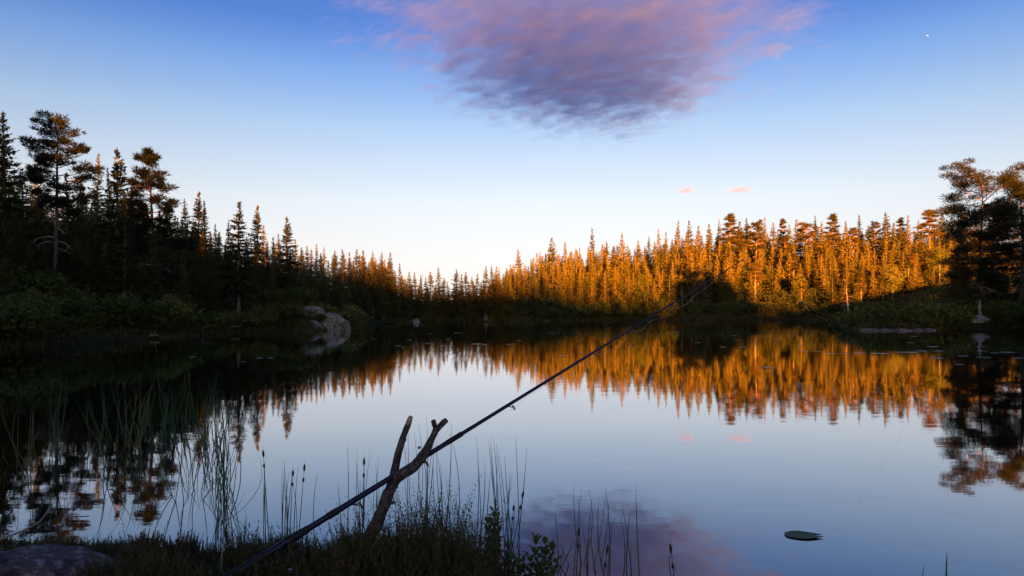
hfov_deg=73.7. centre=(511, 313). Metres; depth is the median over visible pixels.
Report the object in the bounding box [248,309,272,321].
shore bush
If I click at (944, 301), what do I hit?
spruce tree
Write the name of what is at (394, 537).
heather plant
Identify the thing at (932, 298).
undergrowth
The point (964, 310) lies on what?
shore bush
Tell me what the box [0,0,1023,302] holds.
sky
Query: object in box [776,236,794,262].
pine tree
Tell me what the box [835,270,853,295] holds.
spruce tree
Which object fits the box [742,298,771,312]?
shore bush
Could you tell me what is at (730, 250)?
spruce tree
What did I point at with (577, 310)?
shore bush
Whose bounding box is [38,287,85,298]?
shore bush
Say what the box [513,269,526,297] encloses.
spruce tree
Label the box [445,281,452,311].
spruce tree
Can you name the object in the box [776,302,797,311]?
shore bush
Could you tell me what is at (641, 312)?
shore bush
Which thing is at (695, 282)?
spruce tree
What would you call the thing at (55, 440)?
reed tuft
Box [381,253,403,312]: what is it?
spruce tree
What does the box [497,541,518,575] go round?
bilberry plant
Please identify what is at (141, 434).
reed tuft
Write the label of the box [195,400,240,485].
reed tuft
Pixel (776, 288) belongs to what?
spruce tree
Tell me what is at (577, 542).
rush clump
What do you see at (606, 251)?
spruce tree
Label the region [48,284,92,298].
shore bush
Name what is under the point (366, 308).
spruce tree
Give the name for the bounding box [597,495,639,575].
sedge clump
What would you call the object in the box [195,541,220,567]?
heather plant
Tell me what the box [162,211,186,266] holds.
spruce tree
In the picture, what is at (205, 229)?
spruce tree
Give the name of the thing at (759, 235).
pine tree
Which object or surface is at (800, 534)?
lily pad
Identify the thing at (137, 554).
dry grass
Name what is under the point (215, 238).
spruce tree
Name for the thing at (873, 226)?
pine tree
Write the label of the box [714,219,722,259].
spruce tree
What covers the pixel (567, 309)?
shore bush
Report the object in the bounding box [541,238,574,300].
spruce tree
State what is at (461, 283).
spruce tree
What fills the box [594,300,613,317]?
shore bush
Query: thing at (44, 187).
spruce tree
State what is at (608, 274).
spruce tree
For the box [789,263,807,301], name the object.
spruce tree
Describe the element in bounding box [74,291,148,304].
shore bush
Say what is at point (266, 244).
spruce tree
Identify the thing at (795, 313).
shore bush
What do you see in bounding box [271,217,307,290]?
spruce tree
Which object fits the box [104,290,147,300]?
shore bush
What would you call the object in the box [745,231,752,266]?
spruce tree
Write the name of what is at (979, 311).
tree stump
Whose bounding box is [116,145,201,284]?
pine tree
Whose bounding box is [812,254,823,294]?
spruce tree
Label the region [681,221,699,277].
spruce tree
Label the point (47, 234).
spruce tree
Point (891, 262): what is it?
spruce tree
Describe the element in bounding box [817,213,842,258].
pine tree
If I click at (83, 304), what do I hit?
shore bush
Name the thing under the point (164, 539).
heather plant
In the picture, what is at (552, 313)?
shore bush
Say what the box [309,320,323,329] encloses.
granite outcrop
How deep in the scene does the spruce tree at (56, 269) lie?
38.96 m
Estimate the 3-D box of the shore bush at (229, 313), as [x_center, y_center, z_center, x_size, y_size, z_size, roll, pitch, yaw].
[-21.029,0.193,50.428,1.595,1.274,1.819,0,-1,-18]
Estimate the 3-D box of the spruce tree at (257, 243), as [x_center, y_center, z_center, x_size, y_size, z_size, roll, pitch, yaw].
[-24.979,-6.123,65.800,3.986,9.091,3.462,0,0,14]
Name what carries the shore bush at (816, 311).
on the ground at (51, 339)
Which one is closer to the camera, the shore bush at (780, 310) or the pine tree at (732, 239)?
the shore bush at (780, 310)
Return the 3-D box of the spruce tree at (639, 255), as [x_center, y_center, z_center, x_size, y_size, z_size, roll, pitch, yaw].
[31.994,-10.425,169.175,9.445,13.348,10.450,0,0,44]
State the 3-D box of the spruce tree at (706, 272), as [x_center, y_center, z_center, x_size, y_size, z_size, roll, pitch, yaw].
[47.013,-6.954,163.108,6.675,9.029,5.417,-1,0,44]
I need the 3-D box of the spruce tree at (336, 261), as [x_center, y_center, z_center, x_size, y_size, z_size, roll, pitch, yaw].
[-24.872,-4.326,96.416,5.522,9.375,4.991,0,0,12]
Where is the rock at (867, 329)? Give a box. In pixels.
[860,328,879,330]
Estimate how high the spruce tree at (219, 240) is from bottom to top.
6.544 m
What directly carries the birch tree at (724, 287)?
on the ground at (51, 339)
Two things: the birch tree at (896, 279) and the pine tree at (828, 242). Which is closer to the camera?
the birch tree at (896, 279)
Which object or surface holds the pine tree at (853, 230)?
on the ground at (51, 339)
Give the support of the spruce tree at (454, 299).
on the ground at (51, 339)
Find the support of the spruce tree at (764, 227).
on the ground at (51, 339)
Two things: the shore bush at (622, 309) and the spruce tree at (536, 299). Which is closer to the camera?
the spruce tree at (536, 299)
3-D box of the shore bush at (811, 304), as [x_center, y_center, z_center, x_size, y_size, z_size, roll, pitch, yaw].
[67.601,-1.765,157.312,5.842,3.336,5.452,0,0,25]
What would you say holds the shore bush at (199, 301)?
on the ground at (51, 339)
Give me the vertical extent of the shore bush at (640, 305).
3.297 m
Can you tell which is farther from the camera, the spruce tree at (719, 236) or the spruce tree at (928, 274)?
the spruce tree at (719, 236)
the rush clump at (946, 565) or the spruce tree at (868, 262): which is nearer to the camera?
the rush clump at (946, 565)
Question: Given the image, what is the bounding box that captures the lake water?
[0,320,1023,575]
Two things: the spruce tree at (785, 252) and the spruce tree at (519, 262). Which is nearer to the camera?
the spruce tree at (519, 262)
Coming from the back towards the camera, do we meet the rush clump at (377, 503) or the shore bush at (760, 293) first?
the shore bush at (760, 293)
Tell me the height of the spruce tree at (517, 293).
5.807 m
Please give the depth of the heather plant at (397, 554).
3.17 m
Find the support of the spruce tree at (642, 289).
on the ground at (51, 339)
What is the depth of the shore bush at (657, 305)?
150.86 m
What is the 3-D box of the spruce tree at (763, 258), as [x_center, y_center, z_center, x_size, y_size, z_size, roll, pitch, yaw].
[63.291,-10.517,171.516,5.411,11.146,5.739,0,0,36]
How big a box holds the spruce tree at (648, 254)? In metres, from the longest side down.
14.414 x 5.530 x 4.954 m
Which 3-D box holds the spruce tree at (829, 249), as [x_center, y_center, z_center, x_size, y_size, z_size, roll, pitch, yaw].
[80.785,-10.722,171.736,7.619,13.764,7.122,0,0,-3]
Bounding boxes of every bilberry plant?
[482,506,503,568]
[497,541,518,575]
[512,532,561,575]
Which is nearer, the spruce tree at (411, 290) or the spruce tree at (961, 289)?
the spruce tree at (961, 289)
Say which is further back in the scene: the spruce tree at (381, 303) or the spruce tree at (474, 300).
the spruce tree at (474, 300)
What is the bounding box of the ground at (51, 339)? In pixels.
[0,263,1023,348]
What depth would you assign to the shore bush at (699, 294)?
157.89 m
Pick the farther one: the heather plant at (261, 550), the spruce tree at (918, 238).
the spruce tree at (918, 238)
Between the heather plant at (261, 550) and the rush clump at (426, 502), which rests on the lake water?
the rush clump at (426, 502)
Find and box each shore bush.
[0,265,68,293]
[0,288,67,318]
[0,298,68,336]
[5,308,56,334]
[6,287,59,302]
[25,296,85,316]
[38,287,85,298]
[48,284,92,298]
[65,292,97,302]
[67,295,155,325]
[70,298,94,315]
[72,292,163,323]
[73,307,109,327]
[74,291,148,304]
[93,288,155,297]
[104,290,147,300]
[126,309,176,327]
[131,292,204,319]
[136,303,198,327]
[161,289,191,305]
[183,310,234,327]
[185,297,206,312]
[220,309,240,324]
[224,308,234,322]
[227,311,278,325]
[241,308,279,321]
[248,303,292,314]
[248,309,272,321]
[269,302,311,317]
[281,286,317,302]
[283,286,321,302]
[310,297,341,315]
[311,313,327,322]
[326,302,361,311]
[331,304,374,318]
[346,312,363,327]
[412,312,421,318]
[512,298,523,316]
[515,291,535,307]
[528,306,549,319]
[532,305,564,319]
[538,288,566,308]
[551,299,577,317]
[562,303,580,316]
[567,298,586,315]
[578,304,592,317]
[582,305,608,317]
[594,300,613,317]
[604,302,619,316]
[607,303,628,316]
[611,299,633,317]
[615,295,637,312]
[622,290,652,304]
[623,298,634,310]
[633,297,650,309]
[633,306,657,317]
[642,298,671,314]
[661,298,688,313]
[678,287,694,302]
[681,300,693,311]
[684,284,712,303]
[715,301,747,314]
[719,298,745,312]
[730,287,759,300]
[740,298,752,311]
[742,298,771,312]
[747,302,773,314]
[752,288,765,300]
[760,292,780,304]
[762,301,780,311]
[773,287,797,304]
[774,301,785,312]
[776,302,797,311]
[781,300,817,314]
[781,308,805,317]
[797,301,817,311]
[798,286,819,302]
[810,306,820,314]
[814,287,840,303]
[819,303,828,314]
[820,302,839,311]
[828,303,877,326]
[840,304,851,312]
[849,288,860,302]
[850,300,861,311]
[860,300,921,324]
[911,302,967,328]
[927,297,1004,318]
[938,303,986,325]
[950,303,981,325]
[966,300,1005,315]
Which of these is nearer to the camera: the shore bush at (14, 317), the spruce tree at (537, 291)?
the shore bush at (14, 317)
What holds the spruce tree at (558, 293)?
on the ground at (51, 339)
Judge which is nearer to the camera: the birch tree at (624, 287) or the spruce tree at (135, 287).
the spruce tree at (135, 287)
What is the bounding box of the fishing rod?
[223,259,744,575]
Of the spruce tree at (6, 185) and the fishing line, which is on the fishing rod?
the fishing line
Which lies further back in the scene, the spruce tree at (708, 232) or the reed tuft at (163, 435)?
the spruce tree at (708, 232)
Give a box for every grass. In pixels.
[0,312,1023,575]
[0,519,505,575]
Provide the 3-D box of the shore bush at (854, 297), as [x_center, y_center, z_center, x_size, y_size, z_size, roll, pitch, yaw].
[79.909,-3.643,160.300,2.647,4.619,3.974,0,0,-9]
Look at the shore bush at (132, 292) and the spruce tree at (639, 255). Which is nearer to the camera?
the shore bush at (132, 292)
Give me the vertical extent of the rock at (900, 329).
0.330 m
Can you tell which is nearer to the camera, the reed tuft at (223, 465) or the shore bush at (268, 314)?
the reed tuft at (223, 465)
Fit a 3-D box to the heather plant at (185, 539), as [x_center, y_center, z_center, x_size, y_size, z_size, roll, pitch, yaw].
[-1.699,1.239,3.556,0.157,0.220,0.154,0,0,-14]
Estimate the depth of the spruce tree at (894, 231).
182.95 m
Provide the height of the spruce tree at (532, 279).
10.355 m
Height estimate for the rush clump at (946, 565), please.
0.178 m
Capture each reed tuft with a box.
[0,400,42,470]
[47,370,67,455]
[76,378,136,441]
[91,415,141,488]
[108,372,156,449]
[139,389,181,446]
[152,405,224,502]
[155,367,204,439]
[183,365,235,447]
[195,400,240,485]
[201,405,261,522]
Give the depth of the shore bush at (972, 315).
62.42 m
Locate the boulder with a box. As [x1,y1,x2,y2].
[0,543,125,575]
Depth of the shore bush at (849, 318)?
64.28 m
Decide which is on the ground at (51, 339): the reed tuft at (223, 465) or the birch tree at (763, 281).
the birch tree at (763, 281)
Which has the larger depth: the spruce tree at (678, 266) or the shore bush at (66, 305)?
the spruce tree at (678, 266)
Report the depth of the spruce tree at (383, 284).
95.97 m
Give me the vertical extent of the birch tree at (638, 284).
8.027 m
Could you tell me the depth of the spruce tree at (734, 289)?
163.56 m
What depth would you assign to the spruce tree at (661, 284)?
158.99 m
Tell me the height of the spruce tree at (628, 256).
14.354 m
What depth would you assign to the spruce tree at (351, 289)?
77.94 m
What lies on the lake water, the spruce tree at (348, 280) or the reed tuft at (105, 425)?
the reed tuft at (105, 425)
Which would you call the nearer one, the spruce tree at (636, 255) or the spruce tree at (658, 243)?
the spruce tree at (636, 255)
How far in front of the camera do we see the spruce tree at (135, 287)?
41.91 m
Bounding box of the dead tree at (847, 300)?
[843,287,851,311]
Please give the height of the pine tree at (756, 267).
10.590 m
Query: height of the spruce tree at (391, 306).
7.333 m
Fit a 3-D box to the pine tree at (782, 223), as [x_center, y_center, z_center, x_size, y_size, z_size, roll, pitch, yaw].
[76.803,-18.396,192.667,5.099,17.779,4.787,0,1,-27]
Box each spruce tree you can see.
[0,110,53,263]
[10,170,26,221]
[24,186,37,216]
[25,163,58,235]
[33,221,62,276]
[52,236,67,275]
[53,262,64,287]
[85,147,156,285]
[85,152,108,241]
[97,192,141,299]
[100,167,112,222]
[114,243,143,295]
[134,225,172,306]
[154,212,179,270]
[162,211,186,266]
[175,199,194,261]
[179,192,214,274]
[199,201,217,275]
[199,243,215,285]
[205,202,263,312]
[212,224,218,266]
[213,231,231,275]
[221,222,236,270]
[234,205,270,287]
[240,242,250,278]
[250,248,265,287]
[253,259,271,293]
[259,224,271,276]
[265,237,277,283]
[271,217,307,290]
[274,234,282,270]
[280,256,293,288]
[291,240,302,277]
[304,246,310,280]
[304,261,318,303]
[307,282,318,304]
[313,243,318,273]
[317,266,328,300]
[319,247,327,275]
[319,272,333,303]
[326,278,342,306]
[329,251,339,283]
[329,288,342,312]
[333,269,342,302]
[338,249,348,276]
[343,275,353,305]
[345,272,359,307]
[352,249,369,293]
[356,272,375,321]
[357,251,370,301]
[362,279,374,321]
[368,250,387,317]
[370,254,393,323]
[373,268,391,323]
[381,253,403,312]
[381,284,397,321]
[388,279,398,316]
[397,263,407,316]
[400,272,416,312]
[410,272,421,313]
[416,275,428,316]
[419,277,431,313]
[421,272,447,320]
[434,267,448,319]
[436,278,453,319]
[443,269,466,321]
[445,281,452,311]
[453,273,463,315]
[453,274,473,320]
[463,278,484,318]
[470,274,487,319]
[472,267,496,316]
[483,266,498,315]
[484,277,505,320]
[489,266,501,289]
[497,274,512,319]
[503,271,513,291]
[506,281,518,318]
[511,250,527,286]
[512,280,524,316]
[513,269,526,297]
[515,285,521,304]
[527,269,542,302]
[528,261,533,281]
[531,277,541,306]
[531,280,541,309]
[537,264,556,294]
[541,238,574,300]
[543,255,552,288]
[554,265,566,306]
[556,281,561,301]
[561,243,569,282]
[565,251,577,294]
[570,258,582,289]
[573,263,597,304]
[575,280,583,304]
[575,281,588,305]
[586,228,596,277]
[586,256,601,300]
[592,252,603,287]
[596,270,610,303]
[603,241,613,278]
[606,245,620,279]
[606,266,612,300]
[610,287,615,302]
[612,233,632,282]
[613,259,622,280]
[619,266,639,303]
[621,245,636,272]
[630,246,652,277]
[630,257,637,289]
[634,241,645,268]
[640,283,647,303]
[646,238,652,261]
[648,242,660,272]
[649,257,668,292]
[651,245,671,278]
[654,229,662,267]
[656,270,665,296]
[657,233,674,283]
[659,276,681,313]
[668,245,677,274]
[670,219,684,278]
[676,254,684,283]
[676,269,688,303]
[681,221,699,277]
[687,278,702,303]
[693,225,705,260]
[701,266,717,296]
[705,224,715,263]
[705,232,716,275]
[707,260,717,292]
[712,261,736,304]
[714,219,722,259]
[714,238,725,277]
[714,273,727,302]
[715,244,736,285]
[724,260,737,296]
[732,221,751,271]
[734,238,748,271]
[738,218,758,262]
[740,255,748,286]
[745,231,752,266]
[746,272,758,300]
[759,250,773,277]
[759,262,780,300]
[761,218,769,259]
[761,243,770,268]
[766,222,779,269]
[772,277,781,300]
[775,245,791,292]
[779,225,799,290]
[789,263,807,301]
[792,219,804,262]
[798,239,815,278]
[802,245,816,285]
[811,216,819,254]
[812,221,836,279]
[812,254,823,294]
[821,262,831,302]
[823,252,836,287]
[824,245,841,291]
[825,275,840,311]
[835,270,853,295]
[839,257,846,280]
[841,220,852,260]
[844,237,854,269]
[848,252,868,300]
[851,215,864,257]
[856,260,872,302]
[858,226,877,258]
[865,254,874,287]
[872,212,906,268]
[875,259,890,299]
[876,239,887,268]
[878,241,890,274]
[881,279,891,299]
[886,251,899,283]
[889,223,903,254]
[893,239,904,278]
[893,266,905,290]
[895,228,910,256]
[901,215,915,258]
[903,276,917,294]
[912,220,922,252]
[913,239,936,276]
[922,246,935,281]
[930,216,948,252]
[937,222,991,304]
[938,216,954,254]
[938,282,950,305]
[972,238,1010,302]
[996,270,1014,302]
[1009,234,1020,301]
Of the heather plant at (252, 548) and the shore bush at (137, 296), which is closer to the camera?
the heather plant at (252, 548)
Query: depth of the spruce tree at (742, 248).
176.26 m
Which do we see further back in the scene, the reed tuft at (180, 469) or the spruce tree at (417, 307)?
the spruce tree at (417, 307)
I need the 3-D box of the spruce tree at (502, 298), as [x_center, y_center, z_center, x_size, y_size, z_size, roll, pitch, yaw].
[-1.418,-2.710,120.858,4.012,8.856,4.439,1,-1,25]
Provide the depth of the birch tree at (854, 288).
159.54 m
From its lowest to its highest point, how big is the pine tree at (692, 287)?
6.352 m
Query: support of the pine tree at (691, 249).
on the ground at (51, 339)
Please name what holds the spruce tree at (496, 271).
on the ground at (51, 339)
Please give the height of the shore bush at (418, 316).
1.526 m
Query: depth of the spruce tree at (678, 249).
171.86 m
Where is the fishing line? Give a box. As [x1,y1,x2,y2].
[512,279,716,408]
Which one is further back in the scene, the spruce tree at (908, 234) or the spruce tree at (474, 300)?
the spruce tree at (908, 234)
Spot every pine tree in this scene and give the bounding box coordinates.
[14,109,105,274]
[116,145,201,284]
[681,245,700,269]
[686,284,696,301]
[715,212,741,256]
[731,230,747,262]
[740,219,768,262]
[743,262,766,299]
[776,218,791,247]
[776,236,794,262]
[784,253,804,275]
[792,221,824,249]
[796,276,807,301]
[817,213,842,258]
[822,238,834,258]
[843,227,864,256]
[854,272,866,302]
[869,221,883,244]
[896,217,908,246]
[906,209,944,250]
[907,253,926,274]
[934,157,1023,301]
[976,179,1023,302]
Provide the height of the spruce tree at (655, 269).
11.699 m
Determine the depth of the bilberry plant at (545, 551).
3.29 m
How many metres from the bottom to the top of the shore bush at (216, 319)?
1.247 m
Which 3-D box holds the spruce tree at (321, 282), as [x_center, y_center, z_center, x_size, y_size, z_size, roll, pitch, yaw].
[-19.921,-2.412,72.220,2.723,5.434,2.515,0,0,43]
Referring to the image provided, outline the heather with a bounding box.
[0,475,538,575]
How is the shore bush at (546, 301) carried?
on the ground at (51, 339)
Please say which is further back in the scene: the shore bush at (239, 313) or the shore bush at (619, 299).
the shore bush at (619, 299)
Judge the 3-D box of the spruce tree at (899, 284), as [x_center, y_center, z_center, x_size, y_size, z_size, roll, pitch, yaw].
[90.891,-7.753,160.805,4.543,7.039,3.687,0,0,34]
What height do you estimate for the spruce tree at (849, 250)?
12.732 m
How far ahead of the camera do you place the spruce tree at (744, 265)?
167.46 m
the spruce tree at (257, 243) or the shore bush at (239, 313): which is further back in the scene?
the spruce tree at (257, 243)
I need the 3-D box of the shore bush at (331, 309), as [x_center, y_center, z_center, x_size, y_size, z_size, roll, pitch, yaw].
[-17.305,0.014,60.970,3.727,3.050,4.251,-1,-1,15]
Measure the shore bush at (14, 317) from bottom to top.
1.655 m
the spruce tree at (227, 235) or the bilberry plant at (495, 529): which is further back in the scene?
the spruce tree at (227, 235)
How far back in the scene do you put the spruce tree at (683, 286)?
159.50 m
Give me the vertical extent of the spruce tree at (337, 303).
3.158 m
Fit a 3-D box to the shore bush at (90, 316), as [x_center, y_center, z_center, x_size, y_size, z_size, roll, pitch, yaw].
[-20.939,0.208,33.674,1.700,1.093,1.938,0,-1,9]
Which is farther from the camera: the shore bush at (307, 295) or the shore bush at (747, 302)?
the shore bush at (747, 302)
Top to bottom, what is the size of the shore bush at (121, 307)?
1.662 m
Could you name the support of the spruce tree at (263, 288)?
on the ground at (51, 339)
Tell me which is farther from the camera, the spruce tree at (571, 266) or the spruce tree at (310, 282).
the spruce tree at (571, 266)
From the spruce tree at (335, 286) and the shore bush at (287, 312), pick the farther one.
the spruce tree at (335, 286)
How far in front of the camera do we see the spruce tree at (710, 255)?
174.66 m
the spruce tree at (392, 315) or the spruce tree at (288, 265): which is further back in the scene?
the spruce tree at (392, 315)
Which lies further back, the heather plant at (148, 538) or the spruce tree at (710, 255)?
the spruce tree at (710, 255)
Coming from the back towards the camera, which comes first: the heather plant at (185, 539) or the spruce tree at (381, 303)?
the spruce tree at (381, 303)
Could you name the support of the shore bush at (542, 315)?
on the ground at (51, 339)
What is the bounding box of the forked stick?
[361,416,447,543]
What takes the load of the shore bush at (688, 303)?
on the ground at (51, 339)
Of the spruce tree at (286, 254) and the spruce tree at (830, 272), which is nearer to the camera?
the spruce tree at (286, 254)
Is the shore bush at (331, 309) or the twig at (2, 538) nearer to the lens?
the twig at (2, 538)
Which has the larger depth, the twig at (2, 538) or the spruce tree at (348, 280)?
the spruce tree at (348, 280)
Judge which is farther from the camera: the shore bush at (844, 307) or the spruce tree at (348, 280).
the shore bush at (844, 307)
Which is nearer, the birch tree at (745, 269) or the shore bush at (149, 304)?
the shore bush at (149, 304)
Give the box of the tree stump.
[977,299,981,314]
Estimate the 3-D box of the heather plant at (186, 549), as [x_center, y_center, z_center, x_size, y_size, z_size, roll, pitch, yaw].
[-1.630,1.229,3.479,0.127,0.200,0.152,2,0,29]
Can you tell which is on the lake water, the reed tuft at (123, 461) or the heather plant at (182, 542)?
the reed tuft at (123, 461)
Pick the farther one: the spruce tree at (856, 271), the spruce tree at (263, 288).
the spruce tree at (856, 271)
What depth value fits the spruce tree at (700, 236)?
184.28 m
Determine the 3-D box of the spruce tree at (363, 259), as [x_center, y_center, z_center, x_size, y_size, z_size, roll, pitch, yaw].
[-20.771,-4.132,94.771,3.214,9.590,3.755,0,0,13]
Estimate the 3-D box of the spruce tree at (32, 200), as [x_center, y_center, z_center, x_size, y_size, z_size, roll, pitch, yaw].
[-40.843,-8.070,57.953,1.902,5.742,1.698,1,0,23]
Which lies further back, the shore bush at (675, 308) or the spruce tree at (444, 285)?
the shore bush at (675, 308)
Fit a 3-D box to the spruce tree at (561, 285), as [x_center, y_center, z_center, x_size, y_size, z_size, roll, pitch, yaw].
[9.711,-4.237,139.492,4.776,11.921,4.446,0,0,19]
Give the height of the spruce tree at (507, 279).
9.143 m
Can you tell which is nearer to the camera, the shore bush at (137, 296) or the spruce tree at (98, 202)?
the shore bush at (137, 296)
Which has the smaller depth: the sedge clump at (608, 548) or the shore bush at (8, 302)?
the sedge clump at (608, 548)
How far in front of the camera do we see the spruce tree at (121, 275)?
37.99 m
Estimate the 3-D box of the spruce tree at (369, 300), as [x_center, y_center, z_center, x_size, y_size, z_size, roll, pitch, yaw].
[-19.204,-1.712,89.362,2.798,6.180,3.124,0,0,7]
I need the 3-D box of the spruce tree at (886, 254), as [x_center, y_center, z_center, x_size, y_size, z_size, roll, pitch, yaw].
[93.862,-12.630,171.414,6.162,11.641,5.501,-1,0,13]
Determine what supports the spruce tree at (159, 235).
on the ground at (51, 339)
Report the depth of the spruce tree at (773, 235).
189.18 m
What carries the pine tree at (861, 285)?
on the ground at (51, 339)
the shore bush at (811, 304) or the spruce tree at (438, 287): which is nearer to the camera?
the spruce tree at (438, 287)
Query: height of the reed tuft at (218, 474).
0.809 m
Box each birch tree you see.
[614,282,626,299]
[631,274,652,299]
[634,273,658,295]
[717,280,731,297]
[737,266,754,291]
[760,275,778,294]
[762,265,769,280]
[790,273,806,302]
[848,281,865,299]
[867,277,880,294]
[877,265,910,299]
[904,261,913,276]
[925,246,948,277]
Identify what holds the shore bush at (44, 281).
on the ground at (51, 339)
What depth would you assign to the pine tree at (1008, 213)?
72.55 m
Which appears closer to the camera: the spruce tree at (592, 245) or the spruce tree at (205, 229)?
the spruce tree at (205, 229)
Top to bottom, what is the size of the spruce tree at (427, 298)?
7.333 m
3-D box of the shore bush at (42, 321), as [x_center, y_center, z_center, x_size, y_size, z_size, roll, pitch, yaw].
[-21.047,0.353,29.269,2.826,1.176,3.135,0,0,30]
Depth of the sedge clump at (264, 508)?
4.30 m
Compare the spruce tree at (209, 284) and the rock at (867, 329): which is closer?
the rock at (867, 329)
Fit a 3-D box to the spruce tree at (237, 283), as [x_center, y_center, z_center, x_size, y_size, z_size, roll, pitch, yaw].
[-21.355,-4.063,52.073,5.038,9.207,4.237,-1,-2,33]
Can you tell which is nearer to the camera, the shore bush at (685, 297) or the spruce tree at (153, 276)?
the spruce tree at (153, 276)
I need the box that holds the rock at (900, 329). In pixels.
[893,328,912,330]
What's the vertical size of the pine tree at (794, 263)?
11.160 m
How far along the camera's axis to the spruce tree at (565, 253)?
157.84 m
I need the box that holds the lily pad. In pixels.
[784,531,823,538]
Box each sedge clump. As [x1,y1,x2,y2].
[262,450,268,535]
[282,464,317,539]
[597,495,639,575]
[669,538,676,575]
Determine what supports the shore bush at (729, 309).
on the ground at (51, 339)
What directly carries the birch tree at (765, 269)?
on the ground at (51, 339)
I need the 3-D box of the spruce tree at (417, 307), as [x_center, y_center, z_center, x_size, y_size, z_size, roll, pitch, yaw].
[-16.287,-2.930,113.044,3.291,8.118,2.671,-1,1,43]
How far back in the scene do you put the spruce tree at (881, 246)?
176.87 m
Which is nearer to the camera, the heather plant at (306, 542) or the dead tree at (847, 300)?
the heather plant at (306, 542)
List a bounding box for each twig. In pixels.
[0,505,51,539]
[221,518,223,572]
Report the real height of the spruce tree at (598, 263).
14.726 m
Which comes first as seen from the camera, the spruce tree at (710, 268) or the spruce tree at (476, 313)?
the spruce tree at (476, 313)
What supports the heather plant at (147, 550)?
on the ground at (51, 339)
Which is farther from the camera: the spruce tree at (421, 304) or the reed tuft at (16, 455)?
the spruce tree at (421, 304)
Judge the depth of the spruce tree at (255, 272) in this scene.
62.05 m
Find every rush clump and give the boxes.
[338,448,380,535]
[404,422,459,533]
[476,436,526,550]
[555,490,608,575]
[922,551,947,575]
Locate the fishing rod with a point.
(299, 533)
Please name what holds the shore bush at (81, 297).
on the ground at (51, 339)
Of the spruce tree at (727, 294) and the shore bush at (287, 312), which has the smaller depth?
the shore bush at (287, 312)
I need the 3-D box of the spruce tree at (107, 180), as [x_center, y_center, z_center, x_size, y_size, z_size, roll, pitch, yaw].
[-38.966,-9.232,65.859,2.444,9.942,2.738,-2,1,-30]
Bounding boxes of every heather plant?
[126,530,159,553]
[127,529,156,549]
[129,542,167,563]
[160,530,198,553]
[169,531,203,562]
[169,532,198,555]
[177,535,208,561]
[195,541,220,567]
[236,543,262,562]
[240,538,276,566]
[293,534,318,560]
[309,544,349,564]
[374,523,420,568]
[379,528,409,548]
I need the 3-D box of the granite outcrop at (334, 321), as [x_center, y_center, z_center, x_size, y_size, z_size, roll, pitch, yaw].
[-15.414,1.264,57.668,3.530,2.728,2.447,0,0,-23]
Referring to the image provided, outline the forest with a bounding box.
[0,153,995,317]
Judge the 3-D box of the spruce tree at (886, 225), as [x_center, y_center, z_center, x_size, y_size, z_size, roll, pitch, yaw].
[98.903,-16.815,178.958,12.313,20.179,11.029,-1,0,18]
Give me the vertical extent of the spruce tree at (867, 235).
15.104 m
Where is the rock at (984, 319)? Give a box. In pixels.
[970,315,989,322]
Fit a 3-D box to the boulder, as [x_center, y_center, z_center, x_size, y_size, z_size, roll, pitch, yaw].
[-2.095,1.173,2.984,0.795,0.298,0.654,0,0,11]
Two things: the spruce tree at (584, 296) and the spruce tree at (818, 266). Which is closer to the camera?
the spruce tree at (584, 296)
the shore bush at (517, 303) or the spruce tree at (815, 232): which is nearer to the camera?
the shore bush at (517, 303)
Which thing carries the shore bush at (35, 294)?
on the ground at (51, 339)
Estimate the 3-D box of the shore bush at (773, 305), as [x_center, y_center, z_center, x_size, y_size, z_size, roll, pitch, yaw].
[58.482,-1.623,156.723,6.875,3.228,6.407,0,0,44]
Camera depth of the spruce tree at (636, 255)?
171.87 m
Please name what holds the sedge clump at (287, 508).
on the lake water
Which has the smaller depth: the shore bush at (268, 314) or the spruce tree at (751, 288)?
the shore bush at (268, 314)
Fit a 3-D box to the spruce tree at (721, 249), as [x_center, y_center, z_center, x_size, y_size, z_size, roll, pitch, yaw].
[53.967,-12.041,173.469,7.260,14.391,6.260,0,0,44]
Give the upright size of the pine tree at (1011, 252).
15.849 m
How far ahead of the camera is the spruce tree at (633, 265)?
160.12 m
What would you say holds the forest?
on the ground at (51, 339)
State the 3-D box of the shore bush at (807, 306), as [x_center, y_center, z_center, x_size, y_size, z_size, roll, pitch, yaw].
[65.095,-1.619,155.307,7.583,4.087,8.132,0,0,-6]
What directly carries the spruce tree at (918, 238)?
on the ground at (51, 339)
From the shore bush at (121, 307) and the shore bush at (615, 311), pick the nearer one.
the shore bush at (121, 307)
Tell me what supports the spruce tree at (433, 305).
on the ground at (51, 339)
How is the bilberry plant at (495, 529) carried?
on the ground at (51, 339)
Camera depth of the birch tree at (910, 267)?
167.65 m
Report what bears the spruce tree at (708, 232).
on the ground at (51, 339)
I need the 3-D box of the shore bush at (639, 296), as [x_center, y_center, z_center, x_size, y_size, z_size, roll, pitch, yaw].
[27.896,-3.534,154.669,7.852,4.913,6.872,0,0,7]
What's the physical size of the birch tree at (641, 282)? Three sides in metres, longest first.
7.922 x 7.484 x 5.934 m
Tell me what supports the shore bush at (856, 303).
on the ground at (51, 339)
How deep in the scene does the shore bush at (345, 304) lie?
67.09 m
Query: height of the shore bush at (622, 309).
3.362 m
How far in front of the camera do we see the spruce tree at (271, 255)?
73.96 m
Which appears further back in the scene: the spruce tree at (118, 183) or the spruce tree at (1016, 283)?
the spruce tree at (1016, 283)
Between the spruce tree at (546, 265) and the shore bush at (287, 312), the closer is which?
the shore bush at (287, 312)
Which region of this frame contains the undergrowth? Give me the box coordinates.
[0,253,1023,346]
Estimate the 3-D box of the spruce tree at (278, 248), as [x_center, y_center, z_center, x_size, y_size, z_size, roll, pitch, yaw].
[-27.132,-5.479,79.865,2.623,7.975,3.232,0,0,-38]
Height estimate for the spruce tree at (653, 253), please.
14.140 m
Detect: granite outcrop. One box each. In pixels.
[303,306,324,315]
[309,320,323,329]
[315,312,350,329]

